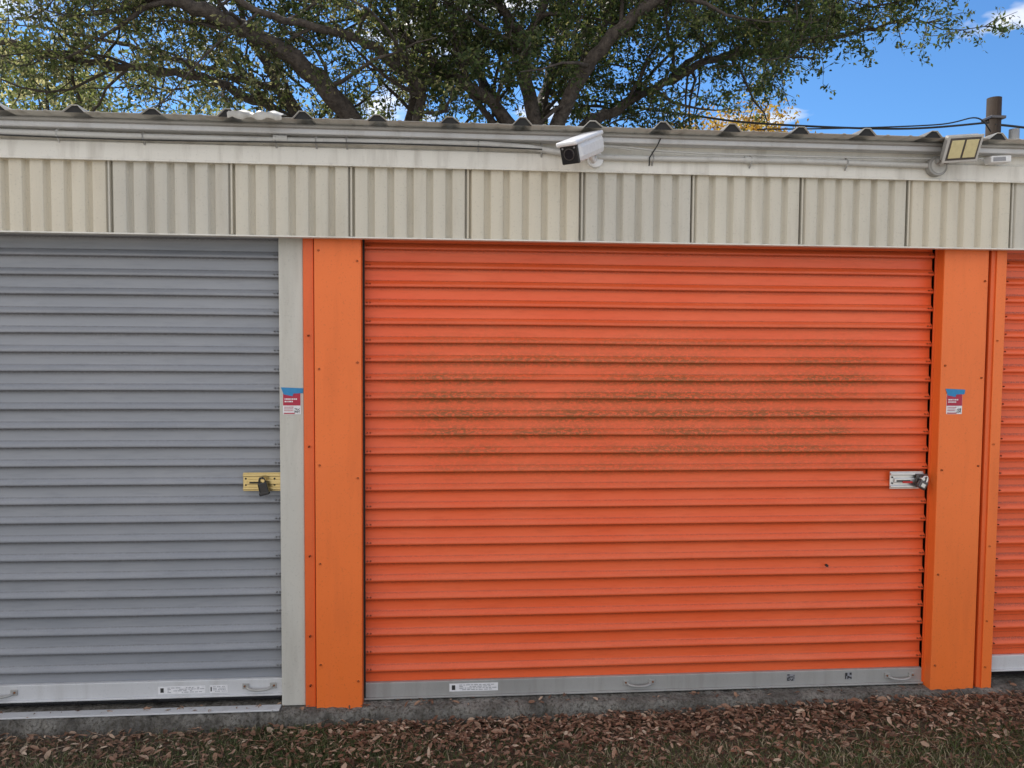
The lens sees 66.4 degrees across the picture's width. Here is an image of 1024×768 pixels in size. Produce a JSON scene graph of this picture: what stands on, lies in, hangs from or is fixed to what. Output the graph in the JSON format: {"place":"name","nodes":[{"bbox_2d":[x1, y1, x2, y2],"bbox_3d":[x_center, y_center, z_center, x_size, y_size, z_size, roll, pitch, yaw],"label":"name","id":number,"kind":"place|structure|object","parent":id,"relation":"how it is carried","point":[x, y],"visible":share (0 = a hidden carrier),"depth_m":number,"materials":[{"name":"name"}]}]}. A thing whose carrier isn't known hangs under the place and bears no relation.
{"place":"outdoors","nodes":[
{"label":"outdoors","id":0,"kind":"place"},
{"bbox_2d":[0,158,107,231],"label":"header panel","id":1,"kind":"object","parent":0,"point":[62,195],"visible":1,"depth_m":3.33,"materials":[{"name":"beige metal"}]},
{"bbox_2d":[107,160,108,231],"bbox_3d":[-1.729,-0.804,3.356,0.002,0.303,0.026,0,3,-5],"label":"header seam","id":2,"kind":"object","parent":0,"point":[107,193],"visible":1,"depth_m":3.34,"materials":[{"name":"beige metal"}]},
{"bbox_2d":[108,160,112,231],"bbox_3d":[-1.724,-0.803,3.355,0.008,0.304,0.025,0,3,-5],"label":"header lap","id":3,"kind":"object","parent":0,"point":[110,196],"visible":1,"depth_m":3.35,"materials":[{"name":"beige metal"}]},
{"bbox_2d":[112,161,229,233],"bbox_3d":[-1.480,-0.802,3.376,0.511,0.305,0.024,0,3,-5],"label":"header panel","id":4,"kind":"object","parent":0,"point":[174,197],"visible":1,"depth_m":3.37,"materials":[{"name":"beige metal"}]},
{"bbox_2d":[230,183,230,233],"bbox_3d":[-1.220,-0.803,3.397,0.002,0.303,0.027,0,3,-5],"label":"header seam","id":5,"kind":"object","parent":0,"point":[230,208],"visible":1,"depth_m":3.38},
{"bbox_2d":[230,163,233,234],"bbox_3d":[-1.215,-0.802,3.396,0.008,0.304,0.027,0,3,-5],"label":"header lap","id":6,"kind":"object","parent":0,"point":[232,193],"visible":1,"depth_m":3.39,"materials":[{"name":"beige metal"}]},
{"bbox_2d":[231,164,349,236],"bbox_3d":[-0.970,-0.801,3.416,0.511,0.305,0.024,0,3,-5],"label":"header panel","id":7,"kind":"object","parent":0,"point":[301,200],"visible":1,"depth_m":3.41,"materials":[{"name":"beige metal"}]},
{"bbox_2d":[350,166,352,236],"bbox_3d":[-0.705,-0.801,3.439,0.008,0.304,0.024,0,3,-5],"label":"header lap","id":8,"kind":"object","parent":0,"point":[351,198],"visible":1,"depth_m":3.43,"materials":[{"name":"beige metal"}]},
{"bbox_2d":[349,167,465,238],"bbox_3d":[-0.461,-0.800,3.460,0.511,0.305,0.024,0,3,-5],"label":"header panel","id":9,"kind":"object","parent":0,"point":[411,203],"visible":1,"depth_m":3.46,"materials":[{"name":"beige metal"}]},
{"bbox_2d":[466,201,466,238],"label":"header seam","id":10,"kind":"object","parent":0,"point":[466,219],"visible":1,"depth_m":3.48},
{"bbox_2d":[467,169,468,238],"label":"header lap","id":11,"kind":"object","parent":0,"point":[467,203],"visible":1,"depth_m":3.47,"materials":[{"name":"beige metal"}]},
{"bbox_2d":[0,690,1023,767],"bbox_3d":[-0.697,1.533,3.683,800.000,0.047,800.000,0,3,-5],"label":"ground","id":12,"kind":"structure","parent":0,"point":[566,757],"depth_m":3.40,"materials":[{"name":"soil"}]},
{"bbox_2d":[0,0,521,120],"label":"oak tree","id":13,"kind":"object","parent":12,"relation":"on","point":[270,50],"visible":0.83,"depth_m":10.71,"materials":[{"name":"green plant"}]},
{"bbox_2d":[0,8,548,122],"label":"background trees","id":14,"kind":"object","parent":12,"relation":"on","point":[21,99],"visible":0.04,"depth_m":24.76,"materials":[{"name":"green plant"}]},
{"bbox_2d":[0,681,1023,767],"bbox_3d":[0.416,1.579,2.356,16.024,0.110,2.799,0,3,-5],"label":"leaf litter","id":15,"kind":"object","parent":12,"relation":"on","point":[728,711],"visible":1,"depth_m":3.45,"materials":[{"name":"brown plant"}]},
{"bbox_2d":[0,661,1023,738],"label":"concrete slab","id":16,"kind":"structure","parent":12,"relation":"on","point":[392,710],"depth_m":3.62,"materials":[{"name":"grey concrete"}]},
{"bbox_2d":[0,704,280,719],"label":"threshold plate","id":17,"kind":"object","parent":16,"relation":"on","point":[130,712],"visible":1,"depth_m":3.51,"materials":[{"name":"metal"}]},
{"bbox_2d":[0,677,281,700],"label":"bottom bar","id":18,"kind":"object","parent":16,"relation":"on","point":[76,690],"depth_m":3.57,"materials":[{"name":"metal"}]},
{"bbox_2d":[0,682,276,698],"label":"handle","id":19,"kind":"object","parent":18,"relation":"on","point":[244,686],"depth_m":3.59,"materials":[{"name":"metal"}]},
{"bbox_2d":[0,693,281,702],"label":"bottom bar lip","id":20,"kind":"object","parent":18,"relation":"attached to","point":[134,698],"visible":0.96,"depth_m":3.57,"materials":[{"name":"silver metal"}]},
{"bbox_2d":[158,686,204,693],"bbox_3d":[-1.516,1.405,3.590,0.210,0.035,0.002,0,3,-5],"label":"spec label","id":21,"kind":"object","parent":18,"relation":"attached to","point":[180,689],"visible":1,"depth_m":3.59,"materials":[{"name":"white paper"}]},
{"bbox_2d":[210,685,227,692],"bbox_3d":[-1.352,1.405,3.603,0.080,0.035,0.002,0,3,-5],"label":"maker label","id":22,"kind":"object","parent":18,"relation":"attached to","point":[218,688],"visible":1,"depth_m":3.60,"materials":[{"name":"white paper"}]},
{"bbox_2d":[0,695,281,706],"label":"rubber seal","id":23,"kind":"object","parent":16,"relation":"on","point":[139,701],"visible":0.45,"depth_m":3.58,"materials":[{"name":"black rubber"}]},
{"bbox_2d":[278,235,305,705],"bbox_3d":[-0.999,0.400,3.571,0.107,2.160,0.051,0,3,-5],"label":"beige post","id":24,"kind":"object","parent":16,"relation":"on","point":[291,360],"visible":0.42,"depth_m":3.55,"materials":[{"name":"metal"}]},
{"bbox_2d":[281,387,302,413],"bbox_3d":[-0.992,0.076,3.528,0.099,0.122,0.003,0,3,-5],"label":"notice sticker","id":25,"kind":"object","parent":24,"relation":"attached to","point":[291,400],"visible":1,"depth_m":3.53,"materials":[{"name":"red paper"}]},
{"bbox_2d":[303,238,315,706],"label":"edge trim","id":26,"kind":"structure","parent":16,"relation":"on","point":[309,441],"depth_m":3.54,"materials":[{"name":"orange paint"}]},
{"bbox_2d":[314,236,363,708],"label":"orange column","id":27,"kind":"structure","parent":16,"relation":"on","point":[338,304],"depth_m":3.54,"materials":[{"name":"metal"}]},
{"bbox_2d":[314,346,316,705],"bbox_3d":[-0.894,0.421,3.575,0.006,2.200,0.050,0,3,-5],"label":"seam","id":28,"kind":"object","parent":27,"relation":"attached to","point":[315,517],"visible":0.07,"depth_m":3.56,"materials":[{"name":"orange metal"}]},
{"bbox_2d":[307,249,358,686],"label":"screws","id":29,"kind":"object","parent":27,"relation":"attached to","point":[310,555],"visible":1,"depth_m":3.55,"materials":[{"name":"metal"}]},
{"bbox_2d":[362,239,365,697],"bbox_3d":[-0.697,0.381,3.605,0.040,2.200,0.008,0,3,-5],"label":"guide","id":30,"kind":"object","parent":27,"relation":"attached to","point":[364,570],"visible":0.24,"depth_m":3.60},
{"bbox_2d":[394,685,876,699],"bbox_3d":[0.669,1.490,3.790,2.720,0.024,0.022,0,3,-5],"label":"rubber seal","id":31,"kind":"object","parent":16,"relation":"on","point":[657,691],"visible":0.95,"depth_m":3.79,"materials":[{"name":"black rubber"}]},
{"bbox_2d":[366,666,920,697],"bbox_3d":[0.670,1.441,3.782,2.734,0.075,0.022,0,3,-5],"label":"bottom bar","id":32,"kind":"object","parent":16,"relation":"on","point":[607,682],"visible":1,"depth_m":3.77,"materials":[{"name":"metal"}]},
{"bbox_2d":[449,682,497,691],"bbox_3d":[-0.181,1.434,3.700,0.230,0.038,0.002,0,3,-5],"label":"spec label","id":33,"kind":"object","parent":32,"relation":"attached to","point":[473,686],"visible":1,"depth_m":3.70,"materials":[{"name":"white paper"}]},
{"bbox_2d":[364,681,922,699],"bbox_3d":[0.671,1.475,3.765,2.734,0.008,0.014,0,3,-5],"label":"bottom bar lip","id":34,"kind":"object","parent":32,"relation":"attached to","point":[638,690],"visible":1,"depth_m":3.75,"materials":[{"name":"silver metal"}]},
{"bbox_2d":[623,672,914,687],"bbox_3d":[1.265,1.441,3.804,1.464,0.035,0.030,0,3,-5],"label":"handle","id":35,"kind":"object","parent":32,"relation":"attached to","point":[887,675],"depth_m":3.77,"materials":[{"name":"metal"}]},
{"bbox_2d":[787,674,794,680],"bbox_3d":[1.364,1.436,3.825,0.040,0.034,0.002,0,3,-5],"label":"qr label","id":36,"kind":"object","parent":32,"relation":"attached to","point":[790,677],"visible":1,"depth_m":3.83,"materials":[{"name":"grey"}]},
{"bbox_2d":[845,672,851,678],"bbox_3d":[1.655,1.437,3.849,0.035,0.034,0.002,0,3,-5],"label":"qr label","id":37,"kind":"object","parent":32,"relation":"attached to","point":[848,675],"visible":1,"depth_m":3.85,"materials":[{"name":"grey paper"}]},
{"bbox_2d":[919,249,934,660],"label":"wall","id":38,"kind":"structure","parent":16,"relation":"on","point":[927,444],"depth_m":4.11,"materials":[{"name":"metal"}]},
{"bbox_2d":[923,247,988,689],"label":"orange column","id":39,"kind":"structure","parent":16,"relation":"on","point":[956,439],"depth_m":3.78,"materials":[{"name":"metal"}]},
{"bbox_2d":[921,249,937,681],"bbox_3d":[2.056,0.388,3.829,0.036,2.200,0.008,0,3,-5],"label":"guide","id":40,"kind":"object","parent":39,"relation":"attached to","point":[929,460],"visible":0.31,"depth_m":3.83,"materials":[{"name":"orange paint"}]},
{"bbox_2d":[889,471,928,488],"bbox_3d":[1.943,0.470,3.818,0.198,0.085,0.021,0,3,-5],"label":"slide latch","id":41,"kind":"object","parent":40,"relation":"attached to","point":[904,479],"visible":0.92,"depth_m":3.82,"materials":[{"name":"silver metal"}]},
{"bbox_2d":[916,475,928,489],"bbox_3d":[1.991,0.478,3.807,0.058,0.074,0.053,0,3,-5],"label":"padlock","id":42,"kind":"object","parent":41,"relation":"attached to","point":[921,484],"visible":1,"depth_m":3.78,"materials":[{"name":"metal"}]},
{"bbox_2d":[946,389,964,413],"bbox_3d":[2.127,0.084,3.756,0.099,0.122,0.003,0,3,-5],"label":"notice sticker","id":43,"kind":"object","parent":39,"relation":"attached to","point":[954,402],"visible":1,"depth_m":3.76,"materials":[{"name":"red paper"}]},
{"bbox_2d":[973,250,996,686],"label":"edge trim","id":44,"kind":"structure","parent":16,"relation":"on","point":[984,465],"depth_m":3.80,"materials":[{"name":"orange paint"}]},
{"bbox_2d":[980,251,1006,687],"bbox_3d":[2.340,0.421,3.798,0.051,2.180,0.008,0,3,-5],"label":"edge trim fold","id":45,"kind":"object","parent":44,"relation":"attached to","point":[994,448],"visible":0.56,"depth_m":3.79,"materials":[{"name":"orange paint"}]},
{"bbox_2d":[991,671,1023,674],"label":"rubber seal","id":46,"kind":"object","parent":16,"relation":"on","point":[1007,672],"depth_m":3.92,"materials":[{"name":"black rubber"}]},
{"bbox_2d":[203,0,1023,131],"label":"oak tree","id":47,"kind":"object","parent":12,"relation":"on","point":[595,40],"visible":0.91,"depth_m":11.52,"materials":[{"name":"green plant"}]},
{"bbox_2d":[671,82,815,132],"bbox_3d":[6.361,-3.765,22.126,5.233,8.941,4.802,-2,4,-36],"label":"autumn tree","id":48,"kind":"object","parent":12,"relation":"on","point":[753,127],"visible":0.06,"depth_m":21.05,"materials":[{"name":"yellow plant"}]},
{"bbox_2d":[981,96,1019,138],"bbox_3d":[8.289,-1.859,13.413,0.450,6.020,0.420,0,3,-5],"label":"utility pole","id":49,"kind":"object","parent":12,"relation":"on","point":[994,115],"visible":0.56,"depth_m":13.24,"materials":[{"name":"brown wood"}]},
{"bbox_2d":[390,49,1023,131],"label":"power line","id":50,"kind":"object","parent":49,"relation":"attached to","point":[913,127],"visible":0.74,"depth_m":13.15,"materials":[{"name":"black rubber"}]},
{"bbox_3d":[-8.874,0.046,6.209,0.100,2.700,6.500,0,3,-5],"label":"wall","id":51,"kind":"object","parent":12,"relation":"on","visible":0},
{"bbox_2d":[0,104,1023,144],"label":"roof sheet","id":52,"kind":"object","parent":51,"relation":"on","point":[7,111],"visible":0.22,"depth_m":3.39,"materials":[{"name":"metal"}]},
{"bbox_2d":[227,110,285,120],"bbox_3d":[-1.068,-1.121,3.282,0.220,0.055,0.112,0,3,-5],"label":"bent flashing","id":53,"kind":"object","parent":52,"relation":"attached to","point":[257,115],"visible":1,"depth_m":3.23,"materials":[{"name":"metal"}]},
{"bbox_2d":[0,106,1005,139],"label":"rib closures","id":54,"kind":"object","parent":52,"relation":"attached to","point":[660,126],"visible":1,"depth_m":3.37,"materials":[{"name":"grey metal"}]},
{"bbox_2d":[0,230,1023,250],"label":"header bottom trim","id":55,"kind":"structure","parent":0,"point":[483,240],"depth_m":3.49,"materials":[{"name":"beige metal"}]},
{"bbox_2d":[0,0,1023,138],"label":"sky","id":56,"kind":"structure","parent":0,"point":[897,90],"materials":[{"name":"blue"}]},
{"bbox_2d":[465,169,578,240],"bbox_3d":[0.048,-0.798,3.500,0.511,0.305,0.024,0,3,-5],"label":"header panel","id":57,"kind":"object","parent":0,"point":[522,205],"visible":1,"depth_m":3.50,"materials":[{"name":"beige metal"}]},
{"bbox_2d":[579,172,581,240],"bbox_3d":[0.308,-0.799,3.521,0.002,0.303,0.027,0,3,-5],"label":"header seam","id":58,"kind":"object","parent":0,"point":[580,207],"visible":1,"depth_m":3.51,"materials":[{"name":"grey metal"}]},
{"bbox_2d":[580,172,582,240],"bbox_3d":[0.313,-0.798,3.520,0.008,0.304,0.027,0,3,-5],"label":"header lap","id":59,"kind":"object","parent":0,"point":[581,207],"visible":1,"depth_m":3.51,"materials":[{"name":"beige metal"}]},
{"bbox_2d":[579,172,690,242],"bbox_3d":[0.558,-0.797,3.540,0.511,0.305,0.024,0,3,-5],"label":"header panel","id":60,"kind":"object","parent":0,"point":[631,207],"visible":1,"depth_m":3.54,"materials":[{"name":"beige metal"}]},
{"bbox_2d":[690,175,692,242],"bbox_3d":[0.817,-0.797,3.563,0.002,0.303,0.024,0,3,-5],"label":"header seam","id":61,"kind":"object","parent":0,"point":[691,201],"visible":1,"depth_m":3.56,"materials":[{"name":"grey metal"}]},
{"bbox_2d":[691,175,694,242],"bbox_3d":[0.823,-0.797,3.563,0.008,0.304,0.024,0,3,-5],"label":"header lap","id":62,"kind":"object","parent":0,"point":[693,210],"visible":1,"depth_m":3.55,"materials":[{"name":"beige metal"}]},
{"bbox_2d":[690,175,799,244],"bbox_3d":[1.067,-0.796,3.584,0.511,0.305,0.024,0,3,-5],"label":"header panel","id":63,"kind":"object","parent":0,"point":[748,210],"visible":1,"depth_m":3.58,"materials":[{"name":"beige metal"}]},
{"bbox_2d":[798,178,801,244],"bbox_3d":[1.327,-0.796,3.604,0.002,0.303,0.026,0,3,-5],"label":"header seam","id":64,"kind":"object","parent":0,"point":[800,203],"visible":1,"depth_m":3.60,"materials":[{"name":"grey metal"}]},
{"bbox_2d":[799,178,803,244],"bbox_3d":[1.332,-0.795,3.604,0.008,0.304,0.025,0,3,-5],"label":"header lap","id":65,"kind":"object","parent":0,"point":[802,210],"visible":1,"depth_m":3.59,"materials":[{"name":"beige metal"}]},
{"bbox_2d":[801,178,905,245],"bbox_3d":[1.576,-0.794,3.624,0.511,0.305,0.024,0,3,-5],"label":"header panel","id":66,"kind":"object","parent":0,"point":[864,212],"visible":1,"depth_m":3.62,"materials":[{"name":"beige metal"}]},
{"bbox_2d":[904,180,908,245],"bbox_3d":[1.836,-0.794,3.645,0.002,0.303,0.027,0,3,-5],"label":"header seam","id":67,"kind":"object","parent":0,"point":[906,209],"visible":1,"depth_m":3.64,"materials":[{"name":"beige metal"}]},
{"bbox_2d":[907,180,909,245],"bbox_3d":[1.841,-0.794,3.645,0.008,0.304,0.027,0,3,-5],"label":"header lap","id":68,"kind":"object","parent":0,"point":[908,214],"visible":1,"depth_m":3.63,"materials":[{"name":"beige metal"}]},
{"bbox_2d":[908,180,1010,247],"bbox_3d":[2.086,-0.793,3.664,0.511,0.305,0.024,0,3,-5],"label":"header panel","id":69,"kind":"object","parent":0,"point":[959,214],"visible":1,"depth_m":3.66,"materials":[{"name":"beige metal"}]},
{"bbox_2d":[1008,183,1012,247],"bbox_3d":[2.345,-0.793,3.688,0.002,0.303,0.024,0,3,-5],"label":"header seam","id":70,"kind":"object","parent":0,"point":[1010,215],"visible":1,"depth_m":3.68,"materials":[{"name":"beige metal"}]},
{"bbox_2d":[1010,183,1013,247],"bbox_3d":[2.350,-0.793,3.687,0.008,0.304,0.024,0,3,-5],"label":"header lap","id":71,"kind":"object","parent":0,"point":[1012,215],"visible":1,"depth_m":3.68,"materials":[{"name":"beige metal"}]},
{"bbox_2d":[1012,183,1023,248],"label":"header panel","id":72,"kind":"object","parent":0,"point":[1018,225],"visible":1,"depth_m":3.68,"materials":[{"name":"beige metal"}]},
{"bbox_3d":[2.318,-0.843,3.703,22.000,0.325,0.008,0,3,-5],"label":"header","id":73,"kind":"object","parent":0,"visible":0},
{"bbox_2d":[0,233,281,683],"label":"curtain","id":74,"kind":"object","parent":73,"relation":"hanging from","point":[140,530],"visible":0.93,"depth_m":3.54,"materials":[{"name":"grey paint"}]},
{"bbox_2d":[243,472,279,490],"bbox_3d":[-1.127,0.447,3.572,0.198,0.085,0.012,0,3,-5],"label":"slide latch","id":75,"kind":"object","parent":74,"relation":"attached to","point":[250,481],"visible":0.88,"depth_m":3.57,"materials":[{"name":"gold metal"}]},
{"bbox_2d":[258,477,269,495],"bbox_3d":[-1.124,0.462,3.552,0.053,0.087,0.056,0,3,-5],"label":"padlock","id":76,"kind":"object","parent":75,"relation":"attached to","point":[263,488],"visible":1,"depth_m":3.53,"materials":[{"name":"black metal"}]},
{"bbox_2d":[274,255,280,665],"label":"curtain rivets","id":77,"kind":"object","parent":74,"relation":"attached to","point":[276,517],"visible":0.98,"depth_m":3.60,"materials":[{"name":"grey metal"}]},
{"bbox_2d":[0,139,1023,182],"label":"fascia board","id":78,"kind":"object","parent":73,"relation":"attached to","point":[52,148],"visible":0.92,"depth_m":3.43,"materials":[{"name":"beige metal"}]},
{"bbox_2d":[0,128,982,170],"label":"electrical conduit","id":79,"kind":"object","parent":78,"relation":"attached to","point":[276,139],"visible":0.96,"depth_m":3.41,"materials":[{"name":"metal"}]},
{"bbox_2d":[0,155,1023,182],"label":"fascia lower lip","id":80,"kind":"object","parent":78,"relation":"attached to","point":[450,167],"visible":1,"depth_m":3.45,"materials":[{"name":"beige metal"}]},
{"bbox_2d":[0,129,1023,165],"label":"fascia","id":81,"kind":"structure","parent":78,"relation":"on","point":[1017,161],"depth_m":3.52,"materials":[{"name":"white paint"}]},
{"bbox_2d":[0,120,1023,156],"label":"gutter face","id":82,"kind":"object","parent":81,"relation":"attached to","point":[247,131],"visible":0.83,"depth_m":3.41},
{"bbox_2d":[0,116,1023,148],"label":"gutter roll","id":83,"kind":"object","parent":82,"relation":"attached to","point":[335,127],"visible":1,"depth_m":3.39,"materials":[{"name":"metal"}]},
{"bbox_2d":[556,130,630,167],"bbox_3d":[0.333,-1.003,3.364,0.154,0.178,0.442,3,4,40],"label":"security camera","id":84,"kind":"object","parent":78,"relation":"attached to","point":[588,146],"visible":1,"depth_m":3.25,"materials":[{"name":"white plastic"}]},
{"bbox_2d":[925,133,984,176],"bbox_3d":[2.003,-1.038,3.538,0.181,0.172,0.165,0,3,-5],"label":"flood light","id":85,"kind":"object","parent":78,"relation":"attached to","point":[962,148],"visible":1,"depth_m":3.49,"materials":[{"name":"metal"}]},
{"bbox_2d":[984,155,1010,164],"bbox_3d":[2.237,-1.031,3.600,0.101,0.038,0.052,0,3,-5],"label":"motion sensor","id":86,"kind":"object","parent":78,"relation":"attached to","point":[1000,159],"visible":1,"depth_m":3.58,"materials":[{"name":"white plastic"}]},
{"bbox_2d":[993,157,1005,160],"bbox_3d":[2.229,-1.028,3.574,0.061,0.022,0.002,0,3,-5],"label":"window","id":87,"kind":"structure","parent":86,"relation":"in","point":[994,158],"depth_m":3.57,"materials":[{"name":"grey plastic"}]},
{"bbox_2d":[365,240,934,681],"bbox_3d":[0.677,0.338,3.731,2.732,2.144,0.023,0,3,-5],"label":"curtain","id":88,"kind":"object","parent":73,"relation":"hanging from","point":[609,458],"visible":0.95,"depth_m":3.73,"materials":[{"name":"orange paint"}]},
{"bbox_2d":[366,245,933,670],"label":"curtain rivets","id":89,"kind":"object","parent":88,"relation":"attached to","point":[921,500],"visible":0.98,"depth_m":3.81,"materials":[{"name":"orange metal"}]},
{"bbox_2d":[992,251,1023,653],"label":"curtain","id":90,"kind":"object","parent":73,"relation":"hanging from","point":[1008,629],"visible":0.76,"depth_m":3.89,"materials":[{"name":"orange paint"}]},
{"bbox_2d":[993,263,1008,643],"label":"curtain rivets","id":91,"kind":"object","parent":90,"relation":"attached to","point":[1001,455],"visible":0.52,"depth_m":3.86,"materials":[{"name":"orange metal"}]},
{"bbox_2d":[992,654,1023,668],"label":"bottom bar","id":92,"kind":"object","parent":90,"relation":"attached to","point":[1007,661],"depth_m":3.92,"materials":[{"name":"metal"}]},
{"bbox_2d":[991,668,1023,671],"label":"bottom bar lip","id":93,"kind":"object","parent":92,"relation":"attached to","point":[998,670],"depth_m":3.91,"materials":[{"name":"silver metal"}]}
]}

